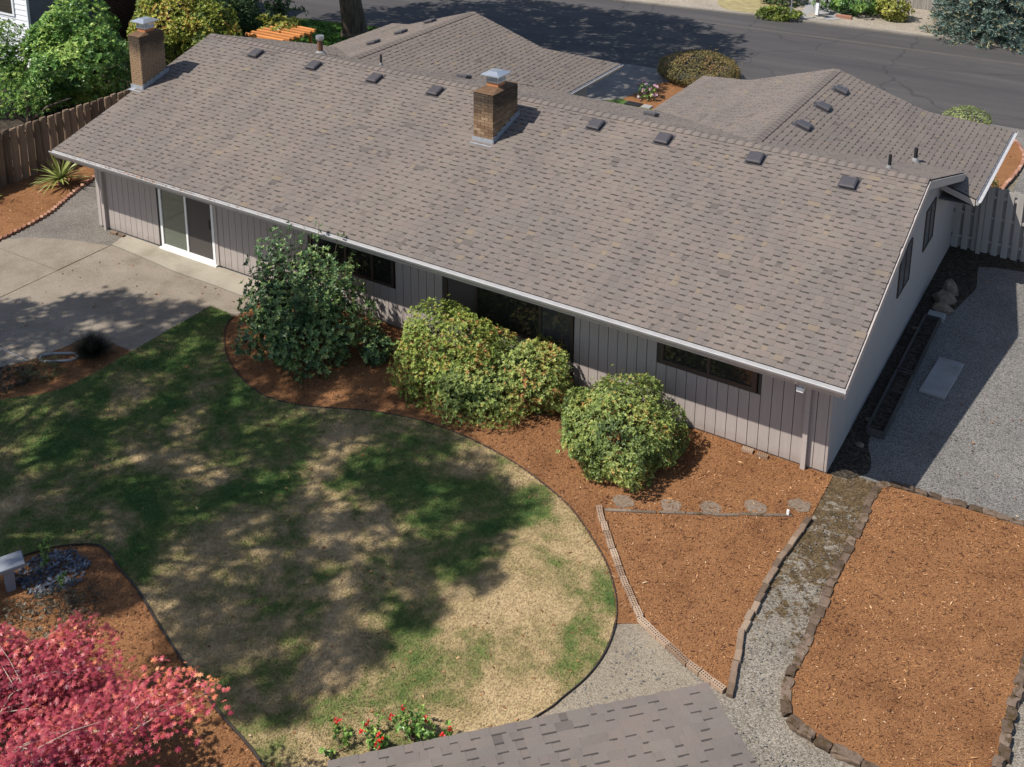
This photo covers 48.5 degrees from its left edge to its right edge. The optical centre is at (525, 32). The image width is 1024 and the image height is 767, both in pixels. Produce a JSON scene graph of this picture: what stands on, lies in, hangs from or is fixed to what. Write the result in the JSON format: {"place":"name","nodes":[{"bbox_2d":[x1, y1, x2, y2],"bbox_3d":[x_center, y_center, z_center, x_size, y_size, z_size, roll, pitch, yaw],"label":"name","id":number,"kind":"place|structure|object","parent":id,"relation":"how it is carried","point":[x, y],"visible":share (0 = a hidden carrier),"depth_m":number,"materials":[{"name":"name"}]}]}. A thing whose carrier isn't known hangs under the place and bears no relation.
{"place":"outdoors","nodes":[
{"label":"outdoors","id":0,"kind":"place"},
{"bbox_2d":[0,162,94,236],"bbox_3d":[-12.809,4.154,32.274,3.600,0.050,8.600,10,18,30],"label":"mulch bed","id":1,"kind":"object","parent":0,"point":[6,223],"visible":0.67,"depth_m":31.02,"materials":[{"name":"brown wood"}]},
{"bbox_2d":[31,154,92,195],"bbox_3d":[-13.011,3.838,31.552,1.692,1.214,1.560,10,18,30],"label":"yucca","id":2,"kind":"object","parent":1,"relation":"on","point":[58,175],"visible":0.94,"depth_m":31.55,"materials":[{"name":"green plant"}]},
{"bbox_2d":[0,89,131,186],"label":"paling fence","id":3,"kind":"object","parent":1,"relation":"on","point":[39,146],"visible":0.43,"depth_m":32.49,"materials":[{"name":"brown wood"}]},
{"bbox_2d":[0,180,120,270],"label":"gravel strip","id":4,"kind":"object","parent":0,"point":[75,216],"visible":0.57,"depth_m":29.33,"materials":[{"name":"grey gravel"}]},
{"bbox_2d":[0,175,94,240],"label":"brick edging","id":5,"kind":"object","parent":4,"relation":"on","point":[64,200],"visible":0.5,"depth_m":30.09,"materials":[{"name":"brown brick"}]},
{"bbox_2d":[0,340,130,399],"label":"mulch bed","id":6,"kind":"object","parent":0,"point":[77,368],"visible":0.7,"depth_m":22.80,"materials":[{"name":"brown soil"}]},
{"bbox_2d":[0,361,35,397],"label":"dry plant","id":7,"kind":"object","parent":6,"relation":"on","point":[10,387],"visible":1,"depth_m":22.36,"materials":[{"name":"black plant"}]},
{"bbox_2d":[14,353,67,384],"bbox_3d":[-9.648,6.674,22.744,0.964,0.399,0.974,14,20,39],"label":"dry plant","id":8,"kind":"object","parent":6,"relation":"on","point":[41,364],"visible":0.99,"depth_m":22.66,"materials":[{"name":"plant"}]},
{"bbox_2d":[39,352,87,362],"bbox_3d":[-9.421,6.650,23.304,1.088,0.075,0.382,-1,16,-4],"label":"hose","id":9,"kind":"object","parent":6,"relation":"on","point":[62,353],"visible":0.73,"depth_m":23.33,"materials":[{"name":"grey rubber"}]},
{"bbox_2d":[5,341,125,395],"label":"bark chunks","id":10,"kind":"object","parent":6,"relation":"on","point":[73,366],"visible":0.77,"depth_m":22.97,"materials":[{"name":"brown wood"}]},
{"bbox_2d":[67,329,119,361],"bbox_3d":[-8.906,6.394,23.335,1.144,0.545,1.148,1,16,0],"label":"grass clump","id":11,"kind":"object","parent":6,"relation":"on","point":[93,346],"visible":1,"depth_m":23.30,"materials":[{"name":"plant"}]},
{"bbox_2d":[0,47,177,170],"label":"soil strip","id":12,"kind":"object","parent":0,"point":[8,123],"depth_m":37.26,"materials":[{"name":"brown soil"}]},
{"bbox_2d":[0,18,27,90],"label":"tall shrub","id":13,"kind":"object","parent":12,"relation":"on","point":[6,47],"visible":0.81,"depth_m":36.66,"materials":[{"name":"green plant"}]},
{"bbox_2d":[0,61,70,135],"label":"bush","id":14,"kind":"object","parent":12,"relation":"on","point":[26,95],"visible":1,"depth_m":34.46,"materials":[{"name":"green plant"}]},
{"bbox_2d":[1,0,131,115],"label":"laurel","id":15,"kind":"object","parent":12,"relation":"on","point":[79,80],"visible":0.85,"depth_m":36.01,"materials":[{"name":"green plant"}]},
{"bbox_2d":[0,545,261,766],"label":"mulch bed","id":16,"kind":"object","parent":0,"point":[149,635],"visible":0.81,"depth_m":16.18,"materials":[{"name":"brown wood"}]},
{"bbox_2d":[0,550,25,592],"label":"bench","id":17,"kind":"object","parent":16,"relation":"on","point":[10,563],"visible":1,"depth_m":17.09,"materials":[{"name":"stone"}]},
{"bbox_2d":[39,535,53,569],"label":"weed","id":18,"kind":"object","parent":16,"relation":"on","point":[45,559],"visible":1,"depth_m":17.46,"materials":[{"name":"green plant"}]},
{"bbox_2d":[14,548,90,597],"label":"river pebbles","id":19,"kind":"object","parent":16,"relation":"on","point":[67,556],"visible":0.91,"depth_m":17.51,"materials":[{"name":"grey stone"}]},
{"bbox_2d":[1,578,107,662],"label":"dry plant","id":20,"kind":"object","parent":16,"relation":"on","point":[41,604],"visible":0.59,"depth_m":16.63,"materials":[{"name":"dry tan grass"}]},
{"bbox_2d":[0,609,233,766],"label":"maple","id":21,"kind":"object","parent":16,"relation":"on","point":[63,719],"visible":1,"depth_m":13.41,"materials":[{"name":"red plant"}]},
{"bbox_2d":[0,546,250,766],"bbox_3d":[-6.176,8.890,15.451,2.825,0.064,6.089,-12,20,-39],"label":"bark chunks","id":22,"kind":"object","parent":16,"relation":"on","point":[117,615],"visible":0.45,"depth_m":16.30,"materials":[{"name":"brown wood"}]},
{"bbox_2d":[23,543,265,766],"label":"lawn edging","id":23,"kind":"object","parent":16,"relation":"on","point":[238,733],"visible":0.82,"depth_m":16.36,"materials":[{"name":"black plastic"}]},
{"bbox_2d":[0,235,267,366],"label":"patio","id":24,"kind":"structure","parent":0,"point":[122,310],"depth_m":25.95,"materials":[{"name":"concrete"}]},
{"bbox_2d":[168,13,379,49],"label":"neighbour lawn","id":25,"kind":"structure","parent":0,"point":[308,25],"depth_m":47.72,"materials":[{"name":"green plant"}]},
{"bbox_2d":[124,0,211,65],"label":"golden shrub","id":26,"kind":"object","parent":25,"relation":"on","point":[163,15],"visible":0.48,"depth_m":41.90,"materials":[{"name":"green plant"}]},
{"bbox_2d":[170,0,237,29],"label":"dark shrub","id":27,"kind":"object","parent":25,"relation":"on","point":[224,5],"visible":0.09,"depth_m":45.03,"materials":[{"name":"green plant"}]},
{"bbox_2d":[171,0,242,56],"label":"green shrub","id":28,"kind":"object","parent":25,"relation":"on","point":[215,25],"visible":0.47,"depth_m":42.00,"materials":[{"name":"green plant"}]},
{"bbox_2d":[218,0,262,35],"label":"hedge","id":29,"kind":"object","parent":25,"relation":"on","point":[249,23],"visible":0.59,"depth_m":46.15,"materials":[{"name":"green plant"}]},
{"bbox_2d":[256,13,302,41],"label":"yellow plant","id":30,"kind":"object","parent":25,"relation":"on","point":[291,22],"visible":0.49,"depth_m":44.83,"materials":[{"name":"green plant"}]},
{"bbox_2d":[245,23,315,42],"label":"slatted table","id":31,"kind":"object","parent":25,"relation":"on","point":[296,32],"visible":0.74,"depth_m":43.83,"materials":[{"name":"orange wood"}]},
{"bbox_2d":[256,0,307,26],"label":"open shrub","id":32,"kind":"object","parent":25,"relation":"on","point":[276,5],"visible":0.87,"depth_m":47.94,"materials":[{"name":"green plant"}]},
{"bbox_2d":[0,306,615,766],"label":"lawn","id":33,"kind":"structure","parent":0,"point":[376,616],"depth_m":18.04,"materials":[{"name":"green plant"}]},
{"bbox_2d":[318,717,353,757],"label":"rose bush","id":34,"kind":"object","parent":33,"relation":"on","point":[344,740],"visible":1,"depth_m":14.56,"materials":[{"name":"green plant"}]},
{"bbox_2d":[359,711,389,749],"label":"rose bush","id":35,"kind":"object","parent":33,"relation":"on","point":[380,740],"visible":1,"depth_m":14.53,"materials":[{"name":"green plant"}]},
{"bbox_2d":[388,700,426,740],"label":"rose bush","id":36,"kind":"object","parent":33,"relation":"on","point":[417,729],"visible":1,"depth_m":14.65,"materials":[{"name":"green plant"}]},
{"bbox_2d":[224,316,616,717],"bbox_3d":[-2.252,7.578,20.285,4.466,0.030,12.273,-6,17,-23],"label":"lawn edging","id":37,"kind":"object","parent":33,"relation":"on","point":[569,691],"visible":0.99,"depth_m":19.74,"materials":[{"name":"metal"}]},
{"bbox_2d":[423,716,453,739],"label":"rose bush","id":38,"kind":"object","parent":33,"relation":"on","point":[432,735],"visible":0.71,"depth_m":14.65,"materials":[{"name":"green plant"}]},
{"bbox_2d":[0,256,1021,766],"bbox_3d":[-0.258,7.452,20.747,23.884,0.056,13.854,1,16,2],"label":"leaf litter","id":39,"kind":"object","parent":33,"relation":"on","point":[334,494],"visible":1,"depth_m":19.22,"materials":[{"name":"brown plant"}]},
{"bbox_2d":[537,624,698,717],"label":"dusty path","id":40,"kind":"structure","parent":0,"point":[662,660],"depth_m":15.76,"materials":[{"name":"beige gravel"}]},
{"bbox_2d":[213,0,1023,129],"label":"road","id":41,"kind":"structure","parent":0,"point":[934,83],"depth_m":46.19,"materials":[{"name":"grey asphalt"}]},
{"bbox_2d":[517,0,1023,65],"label":"road seam","id":42,"kind":"object","parent":41,"relation":"on","point":[780,32],"visible":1,"depth_m":47.98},
{"bbox_2d":[605,99,651,109],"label":"front lawn","id":43,"kind":"structure","parent":0,"point":[620,101],"depth_m":39.15,"materials":[{"name":"green plant"}]},
{"bbox_2d":[586,61,702,100],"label":"driveway","id":44,"kind":"structure","parent":0,"point":[623,81],"depth_m":41.28,"materials":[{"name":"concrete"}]},
{"bbox_2d":[624,77,698,108],"bbox_3d":[6.111,2.274,39.691,4.440,0.050,4.800,10,18,30],"label":"mulch bed","id":45,"kind":"object","parent":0,"point":[672,88],"visible":0.25,"depth_m":39.91,"materials":[{"name":"brown wood"}]},
{"bbox_2d":[637,80,658,99],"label":"hydrangea","id":46,"kind":"object","parent":45,"relation":"on","point":[647,92],"visible":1,"depth_m":39.27,"materials":[{"name":"green plant"}]},
{"bbox_2d":[656,44,741,85],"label":"clipped shrub","id":47,"kind":"object","parent":45,"relation":"on","point":[734,73],"visible":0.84,"depth_m":41.16,"materials":[{"name":"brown plant"}]},
{"bbox_2d":[327,21,1023,191],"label":"ground","id":48,"kind":"structure","parent":0,"point":[1011,185],"depth_m":32.74,"materials":[{"name":"brown soil"}]},
{"bbox_2d":[0,0,184,66],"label":"neighbour house","id":49,"kind":"structure","parent":48,"relation":"on","point":[26,12],"depth_m":42.27,"materials":[{"name":"white"}]},
{"bbox_2d":[0,0,14,15],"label":"window","id":50,"kind":"structure","parent":49,"relation":"in","point":[6,6],"depth_m":41.99,"materials":[{"name":"white paint"}]},
{"bbox_2d":[339,0,368,37],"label":"street tree","id":51,"kind":"object","parent":48,"relation":"on","point":[353,21],"visible":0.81,"depth_m":46.29,"materials":[{"name":"brown plant"}]},
{"bbox_2d":[223,299,832,690],"bbox_3d":[-1.422,7.455,20.880,12.980,0.050,5.290,10,18,30],"label":"mulch bed","id":52,"kind":"object","parent":48,"relation":"on","point":[693,545],"visible":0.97,"depth_m":19.36,"materials":[{"name":"brown wood"}]},
{"bbox_2d":[230,220,381,384],"bbox_3d":[-4.630,5.461,23.328,3.042,3.233,2.934,10,18,30],"label":"camellia","id":53,"kind":"object","parent":52,"relation":"on","point":[284,312],"visible":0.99,"depth_m":22.88,"materials":[{"name":"green plant"}]},
{"bbox_2d":[356,326,398,366],"bbox_3d":[-3.083,6.425,23.260,0.898,0.804,0.846,10,18,30],"label":"shrub","id":54,"kind":"object","parent":52,"relation":"on","point":[371,347],"visible":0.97,"depth_m":23.11,"materials":[{"name":"green plant"}]},
{"bbox_2d":[384,294,506,413],"bbox_3d":[-1.500,6.189,22.291,2.414,2.078,2.309,10,18,30],"label":"azalea","id":55,"kind":"object","parent":52,"relation":"on","point":[413,352],"visible":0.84,"depth_m":21.78,"materials":[{"name":"green plant"}]},
{"bbox_2d":[429,327,554,428],"bbox_3d":[-0.657,6.579,21.888,2.420,1.323,2.462,-2,16,-9],"label":"rhododendron","id":56,"kind":"object","parent":52,"relation":"on","point":[486,391],"visible":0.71,"depth_m":21.30,"materials":[{"name":"green plant"}]},
{"bbox_2d":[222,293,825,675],"bbox_3d":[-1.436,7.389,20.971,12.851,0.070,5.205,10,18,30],"label":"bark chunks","id":57,"kind":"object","parent":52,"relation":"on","point":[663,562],"visible":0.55,"depth_m":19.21,"materials":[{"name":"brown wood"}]},
{"bbox_2d":[492,333,577,414],"bbox_3d":[0.192,6.524,21.943,1.739,1.440,1.685,10,18,30],"label":"rhododendron","id":58,"kind":"object","parent":52,"relation":"on","point":[559,376],"visible":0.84,"depth_m":21.48,"materials":[{"name":"green plant"}]},
{"bbox_2d":[555,364,689,492],"bbox_3d":[1.659,6.959,20.335,2.467,1.635,2.603,10,18,30],"label":"rhododendron","id":59,"kind":"object","parent":52,"relation":"on","point":[650,415],"visible":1,"depth_m":19.84,"materials":[{"name":"green plant"}]},
{"bbox_2d":[612,495,633,508],"bbox_3d":[1.653,7.935,19.224,0.350,0.044,0.340,-5,16,-18],"label":"stepping stone","id":60,"kind":"object","parent":52,"relation":"on","point":[616,501],"visible":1,"depth_m":19.20,"materials":[{"name":"grey stone"}]},
{"bbox_2d":[596,505,725,693],"bbox_3d":[1.732,8.470,17.179,0.586,0.073,4.038,-6,17,-21],"label":"brick edging","id":61,"kind":"object","parent":52,"relation":"on","point":[673,650],"visible":1,"depth_m":16.58,"materials":[{"name":"beige brick"}]},
{"bbox_2d":[661,499,680,510],"bbox_3d":[2.438,7.978,19.105,0.343,0.040,0.344,3,16,8],"label":"stepping stone","id":62,"kind":"object","parent":52,"relation":"on","point":[668,508],"visible":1,"depth_m":19.12,"materials":[{"name":"grey stone"}]},
{"bbox_2d":[605,508,791,516],"bbox_3d":[2.870,8.013,18.932,3.108,0.069,0.108,1,16,2],"label":"thin pipe","id":63,"kind":"object","parent":52,"relation":"on","point":[696,513],"visible":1,"depth_m":18.92,"materials":[{"name":"plastic"}]},
{"bbox_2d":[699,501,721,512],"bbox_3d":[3.093,7.992,19.081,0.366,0.039,0.351,10,18,30],"label":"stepping stone","id":64,"kind":"object","parent":52,"relation":"on","point":[712,504],"visible":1,"depth_m":19.09,"materials":[{"name":"grey stone"}]},
{"bbox_2d":[744,500,766,512],"bbox_3d":[3.854,7.990,19.104,0.409,0.044,0.329,10,18,30],"label":"stepping stone","id":65,"kind":"object","parent":52,"relation":"on","point":[751,506],"visible":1,"depth_m":19.11,"materials":[{"name":"grey stone"}]},
{"bbox_2d":[787,498,810,511],"bbox_3d":[4.598,7.978,19.167,0.388,0.047,0.333,10,18,30],"label":"stepping stone","id":66,"kind":"object","parent":52,"relation":"on","point":[803,505],"visible":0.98,"depth_m":19.14,"materials":[{"name":"grey stone"}]},
{"bbox_2d":[48,11,1017,472],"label":"house","id":67,"kind":"structure","parent":48,"relation":"on","point":[754,263],"depth_m":24.53,"materials":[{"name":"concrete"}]},
{"bbox_2d":[158,189,217,267],"bbox_3d":[-8.173,4.478,27.396,1.940,2.038,0.140,10,18,30],"label":"sliding door","id":68,"kind":"structure","parent":67,"relation":"in","point":[187,224],"depth_m":27.47,"materials":[{"name":"grey glass"}]},
{"bbox_2d":[308,235,394,287],"bbox_3d":[-3.823,4.765,24.795,2.350,1.110,0.050,10,18,30],"label":"window","id":69,"kind":"structure","parent":67,"relation":"in","point":[373,268],"depth_m":24.68,"materials":[{"name":"black glass"}]},
{"bbox_2d":[445,277,574,353],"bbox_3d":[-0.369,5.441,22.829,3.030,1.290,0.050,10,18,30],"label":"window","id":70,"kind":"structure","parent":67,"relation":"in","point":[528,320],"depth_m":22.81,"materials":[{"name":"black glass"}]},
{"bbox_2d":[658,343,757,392],"bbox_3d":[3.304,6.005,20.696,1.900,0.600,0.050,10,18,30],"label":"window","id":71,"kind":"structure","parent":67,"relation":"in","point":[703,366],"depth_m":20.70,"materials":[{"name":"black glass"}]},
{"bbox_2d":[896,237,913,298],"bbox_3d":[7.865,4.876,23.588,0.028,0.960,1.000,10,18,30],"label":"window","id":72,"kind":"structure","parent":67,"relation":"in","point":[904,270],"depth_m":23.60,"materials":[{"name":"black glass"}]},
{"bbox_2d":[922,197,936,251],"bbox_3d":[9.034,4.290,25.445,0.028,0.970,0.960,10,18,30],"label":"window","id":73,"kind":"structure","parent":67,"relation":"in","point":[930,214],"depth_m":25.42,"materials":[{"name":"grey glass"}]},
{"bbox_2d":[327,682,758,766],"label":"garden shed","id":74,"kind":"structure","parent":48,"relation":"on","point":[691,726],"depth_m":12.31,"materials":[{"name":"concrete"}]},
{"bbox_2d":[615,0,1021,48],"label":"kerb","id":75,"kind":"structure","parent":48,"relation":"on","point":[810,21],"depth_m":49.31,"materials":[{"name":"concrete"}]},
{"bbox_2d":[827,248,981,478],"bbox_3d":[8.373,6.664,24.039,0.980,0.050,10.340,10,18,30],"label":"soil strip","id":76,"kind":"object","parent":48,"relation":"on","point":[960,269],"visible":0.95,"depth_m":23.84,"materials":[{"name":"brown soil"}]},
{"bbox_2d":[865,369,913,439],"bbox_3d":[7.032,7.145,21.946,0.350,0.140,2.300,10,18,30],"label":"planter frame","id":77,"kind":"object","parent":76,"relation":"on","point":[880,422],"visible":1,"depth_m":21.86,"materials":[{"name":"wood"}]},
{"bbox_2d":[897,314,940,377],"bbox_3d":[8.312,6.582,24.000,0.350,0.140,2.530,10,18,30],"label":"planter frame","id":78,"kind":"object","parent":76,"relation":"on","point":[911,360],"visible":1,"depth_m":23.96,"materials":[{"name":"wood"}]},
{"bbox_2d":[932,301,953,314],"bbox_3d":[9.324,6.136,25.452,0.460,0.236,0.327,1,16,1],"label":"rock","id":79,"kind":"object","parent":76,"relation":"on","point":[942,307],"visible":1,"depth_m":25.35,"materials":[{"name":"beige stone"}]},
{"bbox_2d":[932,289,956,305],"bbox_3d":[9.530,6.003,25.826,0.476,0.296,0.454,-3,16,-14],"label":"rock","id":80,"kind":"object","parent":76,"relation":"on","point":[947,297],"visible":0.97,"depth_m":25.71,"materials":[{"name":"beige stone"}]},
{"bbox_2d":[942,279,957,295],"bbox_3d":[9.780,5.853,26.231,0.361,0.371,0.309,-4,16,-16],"label":"rock","id":81,"kind":"object","parent":76,"relation":"on","point":[950,285],"visible":0.87,"depth_m":26.14,"materials":[{"name":"beige stone"}]},
{"bbox_2d":[791,487,1023,766],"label":"mulch bed","id":82,"kind":"object","parent":48,"relation":"on","point":[936,688],"visible":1,"depth_m":16.31,"materials":[{"name":"brown wood"}]},
{"bbox_2d":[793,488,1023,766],"bbox_3d":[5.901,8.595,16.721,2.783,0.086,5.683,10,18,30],"label":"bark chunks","id":83,"kind":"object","parent":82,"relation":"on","point":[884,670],"visible":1,"depth_m":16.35,"materials":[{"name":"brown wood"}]},
{"bbox_2d":[858,267,1023,520],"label":"gravel yard","id":84,"kind":"structure","parent":48,"relation":"on","point":[894,453],"depth_m":21.64,"materials":[{"name":"grey gravel"}]},
{"bbox_2d":[520,265,1023,766],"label":"loose gravel","id":85,"kind":"structure","parent":84,"relation":"on","point":[842,545],"depth_m":17.82,"materials":[{"name":"grey gravel"}]},
{"bbox_2d":[927,309,945,322],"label":"paving block","id":86,"kind":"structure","parent":84,"relation":"on","point":[937,314],"depth_m":25.15,"materials":[{"name":"concrete"}]},
{"bbox_2d":[919,356,963,399],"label":"concrete slab","id":87,"kind":"structure","parent":84,"relation":"on","point":[941,378],"depth_m":22.81,"materials":[{"name":"grey concrete"}]},
{"bbox_2d":[949,244,1023,271],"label":"soil strip","id":88,"kind":"object","parent":48,"relation":"on","point":[989,260],"visible":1,"depth_m":27.80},
{"bbox_2d":[951,186,1023,261],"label":"board fence","id":89,"kind":"object","parent":88,"relation":"on","point":[992,223],"visible":0.81,"depth_m":27.94,"materials":[{"name":"grey wood"}]},
{"bbox_2d":[983,123,1023,194],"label":"side drive","id":90,"kind":"structure","parent":48,"relation":"on","point":[1019,187],"depth_m":35.35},
{"bbox_2d":[991,142,1021,187],"bbox_3d":[12.609,4.236,32.893,2.632,0.050,10.326,10,18,30],"label":"mulch bed","id":91,"kind":"object","parent":48,"relation":"on","point":[1006,167],"visible":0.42,"depth_m":33.92,"materials":[{"name":"brown wood"}]},
{"bbox_2d":[941,104,994,124],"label":"clipped shrub","id":92,"kind":"object","parent":91,"relation":"on","point":[967,116],"visible":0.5,"depth_m":36.67,"materials":[{"name":"green plant"}]},
{"bbox_2d":[1001,139,1023,189],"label":"brick edging","id":93,"kind":"object","parent":91,"relation":"on","point":[1013,175],"visible":0.71,"depth_m":33.48,"materials":[{"name":"brick"}]},
{"bbox_2d":[612,473,1023,766],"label":"gravel path","id":94,"kind":"structure","parent":0,"point":[841,496],"depth_m":16.37,"materials":[{"name":"grey gravel"}]},
{"bbox_2d":[726,515,811,697],"bbox_3d":[3.624,8.492,17.162,0.313,0.082,4.059,9,18,27],"label":"brick edging","id":95,"kind":"object","parent":94,"relation":"on","point":[770,576],"visible":1,"depth_m":16.98,"materials":[{"name":"brown brick"}]},
{"bbox_2d":[780,480,1023,766],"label":"stone edging","id":96,"kind":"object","parent":94,"relation":"on","point":[797,725],"depth_m":16.72,"materials":[{"name":"stone"}]},
{"bbox_2d":[991,648,1023,766],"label":"stone edging","id":97,"kind":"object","parent":94,"relation":"on","point":[1015,698],"depth_m":15.01,"materials":[{"name":"grey stone"}]},
{"bbox_2d":[798,0,847,19],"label":"walkway","id":98,"kind":"structure","parent":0,"point":[809,8],"depth_m":51.23,"materials":[{"name":"concrete"}]},
{"bbox_2d":[636,0,1023,46],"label":"verge","id":99,"kind":"structure","parent":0,"point":[911,24],"depth_m":49.95,"materials":[{"name":"beige concrete"}]},
{"bbox_2d":[717,0,786,12],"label":"dry grass","id":100,"kind":"structure","parent":99,"relation":"on","point":[751,6],"depth_m":52.36,"materials":[{"name":"plant"}]},
{"bbox_2d":[754,3,805,21],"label":"ground cover","id":101,"kind":"object","parent":99,"relation":"on","point":[778,12],"visible":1,"depth_m":49.88,"materials":[{"name":"green plant"}]},
{"bbox_2d":[763,0,808,7],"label":"dark shrub","id":102,"kind":"object","parent":99,"relation":"on","point":[776,2],"visible":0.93,"depth_m":52.04,"materials":[{"name":"green plant"}]},
{"bbox_2d":[811,0,882,15],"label":"laurel","id":103,"kind":"object","parent":99,"relation":"on","point":[853,6],"visible":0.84,"depth_m":50.48,"materials":[{"name":"green plant"}]},
{"bbox_2d":[872,0,915,22],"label":"golden shrub","id":104,"kind":"object","parent":99,"relation":"on","point":[890,10],"visible":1,"depth_m":49.54,"materials":[{"name":"yellow plant"}]},
{"bbox_2d":[892,0,947,10],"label":"plank fence","id":105,"kind":"object","parent":99,"relation":"on","point":[925,4],"visible":0.21,"depth_m":51.84,"materials":[{"name":"grey wood"}]},
{"bbox_2d":[919,0,1023,54],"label":"spruce","id":106,"kind":"object","parent":99,"relation":"on","point":[989,19],"visible":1,"depth_m":46.54,"materials":[{"name":"green plant"}]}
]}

